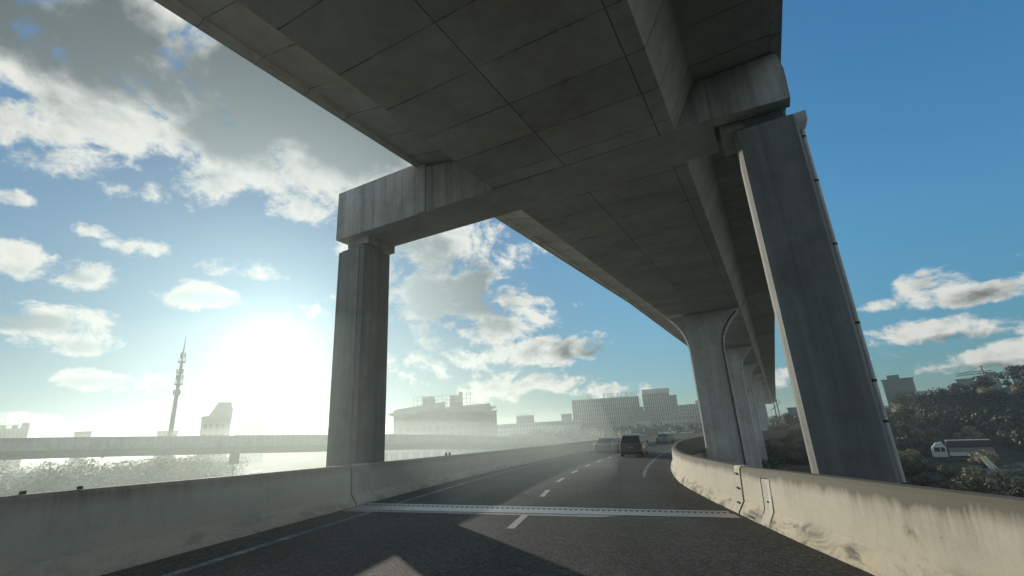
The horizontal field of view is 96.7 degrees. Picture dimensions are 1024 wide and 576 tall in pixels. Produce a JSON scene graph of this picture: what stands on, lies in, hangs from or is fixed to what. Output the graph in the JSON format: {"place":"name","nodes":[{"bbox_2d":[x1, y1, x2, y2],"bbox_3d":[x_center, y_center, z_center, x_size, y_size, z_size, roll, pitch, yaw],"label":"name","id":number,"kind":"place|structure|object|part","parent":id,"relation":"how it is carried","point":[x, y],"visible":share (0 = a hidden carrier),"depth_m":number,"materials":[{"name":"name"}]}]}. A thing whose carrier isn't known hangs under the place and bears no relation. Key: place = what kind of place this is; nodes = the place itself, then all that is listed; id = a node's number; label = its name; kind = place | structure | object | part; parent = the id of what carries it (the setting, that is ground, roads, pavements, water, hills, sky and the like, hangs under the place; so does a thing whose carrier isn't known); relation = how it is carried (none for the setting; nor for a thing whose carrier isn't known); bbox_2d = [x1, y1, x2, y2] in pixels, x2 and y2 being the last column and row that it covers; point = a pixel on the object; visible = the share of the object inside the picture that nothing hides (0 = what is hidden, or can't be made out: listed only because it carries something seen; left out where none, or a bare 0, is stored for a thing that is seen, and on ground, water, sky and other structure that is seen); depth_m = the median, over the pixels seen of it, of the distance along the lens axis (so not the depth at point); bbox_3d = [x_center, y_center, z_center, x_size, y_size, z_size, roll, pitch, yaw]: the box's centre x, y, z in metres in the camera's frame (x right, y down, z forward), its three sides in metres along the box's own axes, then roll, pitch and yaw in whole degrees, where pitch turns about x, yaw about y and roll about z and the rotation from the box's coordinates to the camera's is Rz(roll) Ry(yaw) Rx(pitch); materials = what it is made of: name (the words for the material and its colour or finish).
{"place":"outdoors","nodes":[
{"label":"outdoors","id":0,"kind":"place"},
{"bbox_2d":[101,439,874,575],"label":"road","id":1,"kind":"structure","parent":0,"point":[348,543],"depth_m":8.30,"materials":[{"name":"grey asphalt"}]},
{"bbox_2d":[0,465,355,575],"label":"concrete barrier","id":2,"kind":"object","parent":1,"relation":"on","point":[100,531],"visible":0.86,"depth_m":7.07,"materials":[{"name":"grey concrete"}]},
{"bbox_2d":[18,490,26,494],"bbox_3d":[-6.160,2.576,5.730,0.036,0.045,0.060,-3,-17,0],"label":"barrier stud","id":3,"kind":"object","parent":2,"relation":"on","point":[22,492],"visible":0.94,"depth_m":5.71,"materials":[{"name":"metal"}]},
{"bbox_2d":[348,432,703,505],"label":"concrete barrier","id":4,"kind":"object","parent":1,"relation":"on","point":[373,481],"visible":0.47,"depth_m":19.72,"materials":[{"name":"grey concrete"}]},
{"bbox_2d":[343,503,740,517],"bbox_3d":[0.565,5.839,11.937,9.958,0.529,1.670,-6,-17,9],"label":"expansion joint","id":5,"kind":"object","parent":1,"relation":"on","point":[492,510],"visible":1,"depth_m":11.87,"materials":[{"name":"metal"}]},
{"bbox_2d":[594,437,619,452],"bbox_3d":[10.245,16.746,48.736,2.260,1.555,4.867,-9,-19,22],"label":"silver car","id":6,"kind":"object","parent":1,"relation":"on","point":[607,444],"visible":0.94,"depth_m":46.96,"materials":[{"name":"grey paint"}]},
{"bbox_3d":[9.665,15.994,47.648,1.409,0.395,0.691,-9,-19,22],"label":"rear window","id":7,"kind":"part","parent":6,"relation":"part of","materials":[{"name":"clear glass"}]},
{"bbox_2d":[619,434,647,456],"bbox_3d":[10.890,13.958,40.575,2.340,1.845,4.768,-9,-19,20],"label":"black car","id":8,"kind":"object","parent":1,"relation":"on","point":[632,444],"visible":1,"depth_m":38.70,"materials":[{"name":"paint"}]},
{"bbox_3d":[10.095,12.960,38.842,1.539,0.515,0.224,-9,-19,20],"label":"rear window","id":9,"kind":"part","parent":8,"relation":"part of","materials":[{"name":"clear glass"}]},
{"bbox_2d":[655,433,674,443],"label":"grey car","id":10,"kind":"object","parent":1,"relation":"on","point":[665,437],"visible":1,"depth_m":70.10,"materials":[{"name":"paint"}]},
{"bbox_2d":[671,429,794,513],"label":"concrete barrier","id":11,"kind":"object","parent":1,"relation":"on","point":[718,482],"visible":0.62,"depth_m":14.95,"materials":[{"name":"concrete"}]},
{"bbox_2d":[748,510,757,520],"bbox_3d":[5.168,5.188,10.329,0.694,0.191,0.823,-6,-17,9],"label":"drain grate","id":12,"kind":"object","parent":1,"relation":"on","point":[752,515],"visible":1,"depth_m":10.36,"materials":[{"name":"metal"}]},
{"bbox_2d":[740,466,1023,575],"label":"concrete barrier","id":13,"kind":"object","parent":1,"relation":"on","point":[877,528],"visible":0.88,"depth_m":5.66,"materials":[{"name":"concrete"}]},
{"bbox_2d":[0,0,1023,462],"label":"sky","id":14,"kind":"structure","parent":0,"point":[160,187],"materials":[{"name":"blue"}]},
{"bbox_2d":[18,382,1023,487],"bbox_3d":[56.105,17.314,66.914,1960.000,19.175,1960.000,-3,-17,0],"label":"ground","id":15,"kind":"structure","parent":0,"point":[276,462],"depth_m":170.09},
{"bbox_2d":[0,423,29,478],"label":"apartment block","id":16,"kind":"structure","parent":15,"relation":"on","point":[14,431],"depth_m":216.58,"materials":[{"name":"white concrete"}]},
{"bbox_2d":[67,431,92,471],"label":"building","id":17,"kind":"structure","parent":15,"relation":"on","point":[83,434],"depth_m":211.20,"materials":[{"name":"white concrete"}]},
{"bbox_2d":[0,453,250,495],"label":"shrubbery","id":18,"kind":"object","parent":15,"relation":"on","point":[64,478],"visible":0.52,"depth_m":67.32,"materials":[{"name":"green plant"}]},
{"bbox_2d":[152,430,178,461],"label":"building","id":19,"kind":"structure","parent":15,"relation":"on","point":[165,433],"depth_m":165.34,"materials":[{"name":"grey concrete"}]},
{"bbox_2d":[163,337,185,464],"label":"television mast","id":20,"kind":"object","parent":15,"relation":"on","point":[177,391],"visible":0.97,"depth_m":79.26,"materials":[{"name":"metal"}]},
{"bbox_2d":[197,394,232,468],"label":"stepped tower","id":21,"kind":"structure","parent":15,"relation":"on","point":[216,421],"depth_m":154.70,"materials":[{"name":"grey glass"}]},
{"bbox_2d":[228,449,239,475],"bbox_3d":[-30.571,22.097,49.410,1.000,8.612,0.150,2,-18,-17],"label":"sign board","id":22,"kind":"object","parent":15,"relation":"on","point":[234,458],"visible":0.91,"depth_m":50.35,"materials":[{"name":"metal"}]},
{"bbox_2d":[234,423,266,457],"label":"grey office","id":23,"kind":"structure","parent":15,"relation":"on","point":[257,429],"depth_m":350.62,"materials":[{"name":"grey concrete"}]},
{"bbox_2d":[264,428,327,453],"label":"long hall","id":24,"kind":"structure","parent":15,"relation":"on","point":[323,431],"depth_m":452.35,"materials":[{"name":"grey concrete"}]},
{"bbox_2d":[0,434,592,459],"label":"viaduct","id":25,"kind":"object","parent":15,"relation":"on","point":[47,448],"visible":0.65,"depth_m":61.38,"materials":[{"name":"concrete"}]},
{"bbox_2d":[384,433,445,460],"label":"market hall","id":26,"kind":"structure","parent":15,"relation":"on","point":[391,455],"depth_m":157.65,"materials":[{"name":"white concrete"}]},
{"bbox_2d":[388,392,495,454],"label":"arena hall","id":27,"kind":"structure","parent":15,"relation":"on","point":[429,416],"depth_m":188.54,"materials":[{"name":"concrete"}]},
{"bbox_2d":[483,410,497,451],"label":"arena annex","id":28,"kind":"object","parent":15,"relation":"on","point":[490,421],"visible":0.62,"depth_m":187.54,"materials":[{"name":"grey concrete"}]},
{"bbox_2d":[516,413,533,422],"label":"round office","id":29,"kind":"structure","parent":15,"relation":"on","point":[529,418],"depth_m":365.01,"materials":[{"name":"concrete"}]},
{"bbox_2d":[497,420,581,436],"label":"terrace","id":30,"kind":"structure","parent":15,"relation":"on","point":[506,430],"depth_m":323.29,"materials":[{"name":"grey concrete"}]},
{"bbox_2d":[561,413,571,420],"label":"stepped wing","id":31,"kind":"structure","parent":30,"relation":"on","point":[565,417],"depth_m":329.71,"materials":[{"name":"grey concrete"}]},
{"bbox_2d":[571,394,601,435],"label":"office block","id":32,"kind":"structure","parent":15,"relation":"on","point":[587,412],"depth_m":335.10,"materials":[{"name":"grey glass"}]},
{"bbox_2d":[498,422,702,449],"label":"treeline","id":33,"kind":"object","parent":15,"relation":"on","point":[584,433],"visible":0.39,"depth_m":188.80,"materials":[{"name":"green plant"}]},
{"bbox_2d":[326,52,906,483],"bbox_3d":[0.792,4.160,13.001,16.030,19.700,1.815,-12,-19,27],"label":"portal frame","id":34,"kind":"object","parent":15,"relation":"on","point":[844,424],"visible":0.89,"depth_m":11.64,"materials":[{"name":"concrete"}]},
{"bbox_2d":[154,0,782,403],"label":"viaduct","id":35,"kind":"object","parent":34,"relation":"on","point":[496,92],"visible":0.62,"depth_m":11.27,"materials":[{"name":"concrete"}]},
{"bbox_2d":[599,391,639,431],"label":"office block","id":36,"kind":"structure","parent":15,"relation":"on","point":[616,412],"depth_m":329.14,"materials":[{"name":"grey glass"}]},
{"bbox_2d":[632,410,653,428],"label":"shop podium","id":37,"kind":"object","parent":15,"relation":"on","point":[642,417],"visible":0.66,"depth_m":277.90,"materials":[{"name":"grey concrete"}]},
{"bbox_2d":[642,388,671,426],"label":"office tower","id":38,"kind":"structure","parent":15,"relation":"on","point":[657,402],"depth_m":305.47,"materials":[{"name":"grey glass"}]},
{"bbox_2d":[669,395,678,414],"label":"tower side wing","id":39,"kind":"structure","parent":15,"relation":"on","point":[674,404],"depth_m":307.66,"materials":[{"name":"grey concrete"}]},
{"bbox_2d":[661,414,693,426],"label":"shop podium","id":40,"kind":"object","parent":15,"relation":"on","point":[676,420],"visible":0.38,"depth_m":271.64,"materials":[{"name":"grey concrete"}]},
{"bbox_2d":[678,400,700,423],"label":"apartment slab","id":41,"kind":"structure","parent":15,"relation":"on","point":[685,409],"depth_m":342.94,"materials":[{"name":"grey concrete"}]},
{"bbox_2d":[701,451,706,457],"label":"ramp pier","id":42,"kind":"structure","parent":15,"relation":"on","point":[704,454],"depth_m":83.06,"materials":[{"name":"grey concrete"}]},
{"bbox_2d":[668,308,747,465],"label":"flared pier","id":43,"kind":"structure","parent":15,"relation":"on","point":[704,334],"depth_m":36.36,"materials":[{"name":"grey concrete"}]},
{"bbox_2d":[725,345,761,467],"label":"flared pier","id":44,"kind":"structure","parent":15,"relation":"on","point":[735,356],"depth_m":56.79,"materials":[{"name":"grey concrete"}]},
{"bbox_2d":[743,363,768,465],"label":"flared pier","id":45,"kind":"structure","parent":15,"relation":"on","point":[748,369],"depth_m":77.99,"materials":[{"name":"grey concrete"}]},
{"bbox_2d":[751,373,768,445],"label":"flared pier","id":46,"kind":"structure","parent":15,"relation":"on","point":[754,378],"depth_m":100.05,"materials":[{"name":"grey concrete"}]},
{"bbox_2d":[756,380,767,430],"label":"flared pier","id":47,"kind":"structure","parent":15,"relation":"on","point":[759,383],"depth_m":121.51,"materials":[{"name":"grey concrete"}]},
{"bbox_2d":[760,385,767,423],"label":"flared pier","id":48,"kind":"structure","parent":15,"relation":"on","point":[761,388],"depth_m":143.19,"materials":[{"name":"grey concrete"}]},
{"bbox_2d":[762,389,768,421],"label":"flared pier","id":49,"kind":"structure","parent":15,"relation":"on","point":[763,392],"depth_m":164.56,"materials":[{"name":"grey concrete"}]},
{"bbox_2d":[767,423,786,429],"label":"broadleaf tree","id":50,"kind":"object","parent":15,"relation":"on","point":[776,426],"visible":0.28,"depth_m":124.02,"materials":[{"name":"green plant"}]},
{"bbox_2d":[765,438,791,463],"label":"broadleaf tree","id":51,"kind":"object","parent":15,"relation":"on","point":[779,447],"visible":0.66,"depth_m":85.19,"materials":[{"name":"green plant"}]},
{"bbox_2d":[780,413,798,425],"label":"broadleaf tree","id":52,"kind":"object","parent":15,"relation":"on","point":[787,417],"visible":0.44,"depth_m":143.64,"materials":[{"name":"green plant"}]},
{"bbox_2d":[777,430,801,446],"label":"broadleaf tree","id":53,"kind":"object","parent":15,"relation":"on","point":[793,435],"visible":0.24,"depth_m":99.38,"materials":[{"name":"green plant"}]},
{"bbox_2d":[787,407,798,417],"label":"gap building","id":54,"kind":"structure","parent":15,"relation":"on","point":[792,410],"depth_m":207.19,"materials":[{"name":"grey concrete"}]},
{"bbox_2d":[789,423,802,437],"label":"broadleaf tree","id":55,"kind":"object","parent":15,"relation":"on","point":[797,425],"visible":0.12,"depth_m":113.06,"materials":[{"name":"green plant"}]},
{"bbox_2d":[786,436,807,464],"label":"broadleaf tree","id":56,"kind":"object","parent":15,"relation":"on","point":[798,443],"visible":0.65,"depth_m":80.44,"materials":[{"name":"green plant"}]},
{"bbox_2d":[761,450,984,487],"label":"undergrowth","id":57,"kind":"object","parent":15,"relation":"on","point":[773,461],"visible":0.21,"depth_m":72.48,"materials":[{"name":"green plant"}]},
{"bbox_2d":[768,364,1023,456],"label":"woodland","id":58,"kind":"object","parent":15,"relation":"on","point":[969,401],"visible":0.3,"depth_m":104.22,"materials":[{"name":"green plant"}]},
{"bbox_2d":[887,412,905,421],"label":"broadleaf tree","id":59,"kind":"object","parent":15,"relation":"on","point":[898,416],"visible":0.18,"depth_m":110.95,"materials":[{"name":"green plant"}]},
{"bbox_2d":[881,375,915,408],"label":"hill apartments","id":60,"kind":"structure","parent":15,"relation":"on","point":[892,385],"depth_m":203.66,"materials":[{"name":"grey concrete"}]},
{"bbox_2d":[889,392,920,416],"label":"broadleaf tree","id":61,"kind":"object","parent":15,"relation":"on","point":[900,400],"visible":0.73,"depth_m":136.02,"materials":[{"name":"green plant"}]},
{"bbox_2d":[894,420,920,439],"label":"broadleaf tree","id":62,"kind":"object","parent":15,"relation":"on","point":[905,426],"visible":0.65,"depth_m":100.61,"materials":[{"name":"green plant"}]},
{"bbox_2d":[897,449,919,462],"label":"broadleaf tree","id":63,"kind":"object","parent":15,"relation":"on","point":[907,452],"visible":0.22,"depth_m":66.81,"materials":[{"name":"green plant"}]},
{"bbox_2d":[909,399,934,411],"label":"broadleaf tree","id":64,"kind":"object","parent":15,"relation":"on","point":[912,407],"visible":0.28,"depth_m":129.86,"materials":[{"name":"green plant"}]},
{"bbox_2d":[906,453,940,474],"bbox_3d":[54.563,23.652,59.957,2.736,3.474,3.585,6,-19,-27],"label":"broadleaf tree","id":65,"kind":"object","parent":15,"relation":"on","point":[920,461],"visible":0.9,"depth_m":59.88,"materials":[{"name":"green plant"}]},
{"bbox_2d":[914,390,932,399],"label":"hill house","id":66,"kind":"structure","parent":15,"relation":"on","point":[918,392],"depth_m":171.89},
{"bbox_2d":[909,472,946,487],"bbox_3d":[42.955,20.455,46.725,3.153,2.967,2.895,5,-19,-25],"label":"broadleaf tree","id":67,"kind":"object","parent":15,"relation":"on","point":[930,481],"visible":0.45,"depth_m":46.66,"materials":[{"name":"green plant"}]},
{"bbox_2d":[931,388,953,405],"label":"broadleaf tree","id":68,"kind":"object","parent":15,"relation":"on","point":[941,392],"visible":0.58,"depth_m":138.88,"materials":[{"name":"green plant"}]},
{"bbox_2d":[937,464,969,483],"bbox_3d":[49.833,21.476,51.378,3.340,3.220,2.559,11,-22,-38],"label":"broadleaf tree","id":69,"kind":"object","parent":15,"relation":"on","point":[947,471],"visible":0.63,"depth_m":50.99,"materials":[{"name":"green plant"}]},
{"bbox_2d":[950,383,962,389],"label":"broadleaf tree","id":70,"kind":"object","parent":15,"relation":"on","point":[952,385],"visible":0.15,"depth_m":143.56,"materials":[{"name":"green plant"}]},
{"bbox_2d":[938,482,979,491],"bbox_3d":[41.895,19.082,42.157,2.945,2.439,2.951,-1,-17,-6],"label":"round shrub","id":71,"kind":"object","parent":15,"relation":"on","point":[944,487],"visible":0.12,"depth_m":42.88,"materials":[{"name":"green plant"}]},
{"bbox_2d":[931,439,995,461],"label":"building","id":72,"kind":"structure","parent":15,"relation":"on","point":[956,449],"depth_m":77.09,"materials":[{"name":"white paint"}]},
{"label":"side window","id":73,"kind":"part","parent":72,"relation":"part of","materials":[{"name":"glass"}]},
{"bbox_2d":[955,378,973,386],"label":"hill shed","id":74,"kind":"structure","parent":15,"relation":"on","point":[966,381],"depth_m":210.26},
{"bbox_2d":[952,426,986,438],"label":"broadleaf tree","id":75,"kind":"object","parent":15,"relation":"on","point":[965,432],"visible":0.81,"depth_m":91.84,"materials":[{"name":"green plant"}]},
{"bbox_2d":[958,366,995,379],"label":"tower crane","id":76,"kind":"object","parent":15,"relation":"on","point":[983,373],"visible":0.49,"depth_m":206.95,"materials":[{"name":"metal"}]},
{"bbox_2d":[967,449,999,467],"bbox_3d":[66.979,24.363,64.711,4.363,2.984,3.246,8,-21,-33],"label":"round shrub","id":77,"kind":"object","parent":15,"relation":"on","point":[992,458],"visible":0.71,"depth_m":64.44,"materials":[{"name":"green plant"}]},
{"bbox_2d":[947,465,1023,495],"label":"round shrub","id":78,"kind":"object","parent":15,"relation":"on","point":[996,482],"visible":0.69,"depth_m":39.90,"materials":[{"name":"green plant"}]},
{"bbox_2d":[980,456,996,468],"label":"leaning slab","id":79,"kind":"structure","parent":15,"relation":"on","point":[988,462],"depth_m":61.60,"materials":[{"name":"grey concrete"}]},
{"bbox_2d":[977,374,1002,389],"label":"unfinished building","id":80,"kind":"structure","parent":15,"relation":"on","point":[998,384],"depth_m":203.23,"materials":[{"name":"grey concrete"}]},
{"bbox_2d":[976,386,1005,397],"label":"broadleaf tree","id":81,"kind":"object","parent":15,"relation":"on","point":[983,390],"visible":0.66,"depth_m":117.14,"materials":[{"name":"green plant"}]},
{"bbox_2d":[978,465,1023,479],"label":"rubble","id":82,"kind":"object","parent":15,"relation":"on","point":[993,470],"visible":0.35,"depth_m":60.82,"materials":[{"name":"concrete"}]},
{"bbox_2d":[990,430,1017,447],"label":"broadleaf tree","id":83,"kind":"object","parent":15,"relation":"on","point":[1001,438],"visible":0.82,"depth_m":84.49,"materials":[{"name":"green plant"}]},
{"bbox_2d":[1001,380,1011,385],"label":"broadleaf tree","id":84,"kind":"object","parent":15,"relation":"on","point":[1007,383],"visible":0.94,"depth_m":143.62,"materials":[{"name":"green plant"}]},
{"bbox_2d":[991,486,1023,497],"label":"round shrub","id":85,"kind":"object","parent":15,"relation":"on","point":[1018,492],"visible":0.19,"depth_m":33.87,"materials":[{"name":"green plant"}]},
{"bbox_2d":[1010,384,1023,395],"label":"broadleaf tree","id":86,"kind":"object","parent":15,"relation":"on","point":[1019,388],"visible":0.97,"depth_m":110.62,"materials":[{"name":"green plant"}]},
{"bbox_2d":[1012,376,1022,383],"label":"unfinished building","id":87,"kind":"structure","parent":15,"relation":"on","point":[1015,380],"depth_m":192.59,"materials":[{"name":"grey concrete"}]},
{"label":"boulevard","id":88,"kind":"structure","parent":0,"visible":0},
{"bbox_2d":[661,429,676,433],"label":"white car","id":89,"kind":"object","parent":88,"relation":"on","point":[670,431],"visible":0.6,"depth_m":135.06,"materials":[{"name":"paint"}]}
]}

